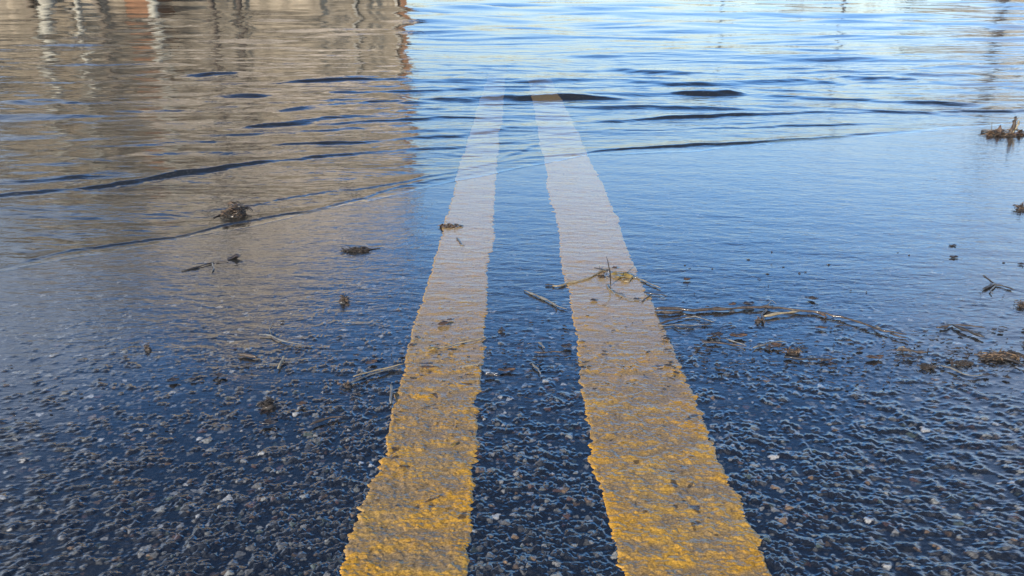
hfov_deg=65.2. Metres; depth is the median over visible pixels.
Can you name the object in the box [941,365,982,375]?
twig
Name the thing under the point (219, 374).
leaf
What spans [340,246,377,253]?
catkin
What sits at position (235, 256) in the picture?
leaf
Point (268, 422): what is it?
leaf
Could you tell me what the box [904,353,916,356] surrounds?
leaf
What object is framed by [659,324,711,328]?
twig
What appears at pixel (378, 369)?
straw
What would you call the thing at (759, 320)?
debris clump
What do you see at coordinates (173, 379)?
leaf
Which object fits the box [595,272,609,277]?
debris clump
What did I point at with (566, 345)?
leaf
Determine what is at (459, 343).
straw
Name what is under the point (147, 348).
seed ball
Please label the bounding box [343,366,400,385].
straw
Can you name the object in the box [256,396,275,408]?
debris clump
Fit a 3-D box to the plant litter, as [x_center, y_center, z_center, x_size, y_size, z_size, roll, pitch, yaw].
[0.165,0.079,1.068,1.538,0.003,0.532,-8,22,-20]
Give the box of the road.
[0,74,1023,575]
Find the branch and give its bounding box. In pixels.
[655,300,907,337]
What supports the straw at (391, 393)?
on the road
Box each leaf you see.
[167,377,179,380]
[212,372,226,376]
[215,254,241,262]
[259,420,278,423]
[296,401,306,404]
[366,359,376,363]
[498,368,515,370]
[561,343,571,346]
[611,272,632,277]
[711,331,722,335]
[729,333,747,336]
[743,301,753,304]
[768,342,781,346]
[805,296,817,299]
[866,355,883,358]
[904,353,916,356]
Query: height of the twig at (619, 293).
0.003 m
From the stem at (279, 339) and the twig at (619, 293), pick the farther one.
the twig at (619, 293)
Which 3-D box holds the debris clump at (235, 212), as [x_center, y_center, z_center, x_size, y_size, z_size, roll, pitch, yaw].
[-0.577,-0.170,1.675,0.077,0.035,0.093,0,21,0]
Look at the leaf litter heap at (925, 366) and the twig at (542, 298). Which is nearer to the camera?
the leaf litter heap at (925, 366)
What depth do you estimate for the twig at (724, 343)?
1.08 m
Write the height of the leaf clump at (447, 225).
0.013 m
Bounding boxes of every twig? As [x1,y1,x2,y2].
[181,262,214,271]
[237,352,257,357]
[309,416,342,424]
[485,372,499,376]
[524,290,566,308]
[534,351,561,352]
[545,269,607,286]
[606,256,610,285]
[606,284,635,299]
[622,277,660,287]
[642,292,667,301]
[658,316,712,323]
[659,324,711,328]
[702,335,746,346]
[753,340,785,347]
[784,356,831,360]
[896,346,926,353]
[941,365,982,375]
[983,275,1014,293]
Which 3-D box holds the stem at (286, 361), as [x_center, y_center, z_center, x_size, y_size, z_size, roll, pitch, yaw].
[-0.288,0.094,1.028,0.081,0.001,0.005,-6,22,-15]
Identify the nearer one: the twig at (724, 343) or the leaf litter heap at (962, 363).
the leaf litter heap at (962, 363)
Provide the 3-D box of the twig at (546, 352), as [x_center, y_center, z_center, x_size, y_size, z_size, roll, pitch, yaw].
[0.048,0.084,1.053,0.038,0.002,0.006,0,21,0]
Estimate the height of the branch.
0.007 m
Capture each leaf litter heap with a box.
[914,362,937,369]
[950,360,973,366]
[974,348,1023,365]
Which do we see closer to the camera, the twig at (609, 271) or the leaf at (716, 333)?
the leaf at (716, 333)
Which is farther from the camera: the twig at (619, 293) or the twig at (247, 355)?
the twig at (619, 293)
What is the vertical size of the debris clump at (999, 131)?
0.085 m
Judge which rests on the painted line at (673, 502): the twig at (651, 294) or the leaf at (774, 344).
the twig at (651, 294)
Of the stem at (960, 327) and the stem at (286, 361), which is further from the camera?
the stem at (960, 327)
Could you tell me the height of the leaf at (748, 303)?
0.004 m
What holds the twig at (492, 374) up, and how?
on the road
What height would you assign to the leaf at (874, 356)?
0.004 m
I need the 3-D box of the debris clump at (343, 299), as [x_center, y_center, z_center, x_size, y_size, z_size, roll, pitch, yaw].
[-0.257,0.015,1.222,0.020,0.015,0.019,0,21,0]
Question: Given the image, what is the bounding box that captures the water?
[0,0,1023,243]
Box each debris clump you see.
[213,198,252,218]
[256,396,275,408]
[338,291,349,302]
[341,381,351,387]
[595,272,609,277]
[755,316,762,322]
[785,346,802,354]
[981,116,1023,136]
[1012,201,1023,210]
[1015,300,1023,307]
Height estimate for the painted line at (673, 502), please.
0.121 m
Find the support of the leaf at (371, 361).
on the road
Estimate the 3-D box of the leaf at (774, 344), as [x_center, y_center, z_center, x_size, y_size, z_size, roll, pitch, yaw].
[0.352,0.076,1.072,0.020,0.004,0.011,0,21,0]
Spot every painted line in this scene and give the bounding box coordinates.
[339,74,505,575]
[527,74,771,575]
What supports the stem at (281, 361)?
on the road
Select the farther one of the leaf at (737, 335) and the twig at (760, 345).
the leaf at (737, 335)
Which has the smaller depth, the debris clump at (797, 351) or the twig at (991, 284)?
the debris clump at (797, 351)
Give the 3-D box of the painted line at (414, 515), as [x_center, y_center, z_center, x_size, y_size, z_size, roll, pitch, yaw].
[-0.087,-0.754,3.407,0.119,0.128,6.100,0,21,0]
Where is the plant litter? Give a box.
[0,251,1023,475]
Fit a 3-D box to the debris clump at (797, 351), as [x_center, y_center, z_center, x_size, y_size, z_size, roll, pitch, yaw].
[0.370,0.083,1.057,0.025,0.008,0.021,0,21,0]
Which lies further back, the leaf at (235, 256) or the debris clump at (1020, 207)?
the debris clump at (1020, 207)
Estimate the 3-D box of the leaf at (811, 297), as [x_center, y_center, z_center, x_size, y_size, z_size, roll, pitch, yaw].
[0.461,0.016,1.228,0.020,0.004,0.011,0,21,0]
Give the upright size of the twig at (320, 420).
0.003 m
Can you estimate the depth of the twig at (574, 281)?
1.30 m
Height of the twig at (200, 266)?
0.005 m
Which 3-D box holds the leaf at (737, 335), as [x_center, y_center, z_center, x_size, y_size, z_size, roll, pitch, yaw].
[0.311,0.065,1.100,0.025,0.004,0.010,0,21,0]
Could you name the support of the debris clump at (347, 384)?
on the road
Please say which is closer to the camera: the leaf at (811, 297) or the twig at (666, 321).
the twig at (666, 321)
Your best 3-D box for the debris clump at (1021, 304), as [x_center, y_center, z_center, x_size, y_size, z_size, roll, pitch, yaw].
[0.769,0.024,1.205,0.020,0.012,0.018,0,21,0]
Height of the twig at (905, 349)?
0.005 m
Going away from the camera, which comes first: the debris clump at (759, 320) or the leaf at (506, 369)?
the leaf at (506, 369)
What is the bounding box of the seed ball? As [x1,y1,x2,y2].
[144,342,151,350]
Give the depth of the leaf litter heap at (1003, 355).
1.04 m
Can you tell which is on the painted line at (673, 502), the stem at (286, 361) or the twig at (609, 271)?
the twig at (609, 271)
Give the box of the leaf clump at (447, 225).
[438,221,462,228]
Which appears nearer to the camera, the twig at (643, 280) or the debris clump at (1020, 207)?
the twig at (643, 280)
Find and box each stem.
[256,357,319,364]
[259,321,303,344]
[277,355,284,368]
[936,324,985,336]
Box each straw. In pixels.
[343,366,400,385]
[353,363,405,376]
[389,384,392,403]
[432,337,484,348]
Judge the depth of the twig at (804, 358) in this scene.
1.03 m
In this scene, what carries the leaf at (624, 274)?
on the painted line at (673, 502)
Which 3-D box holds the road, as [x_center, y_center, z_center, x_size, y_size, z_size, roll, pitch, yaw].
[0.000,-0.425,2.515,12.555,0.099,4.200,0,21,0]
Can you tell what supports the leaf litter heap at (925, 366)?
on the road
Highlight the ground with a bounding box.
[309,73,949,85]
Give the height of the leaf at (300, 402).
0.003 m

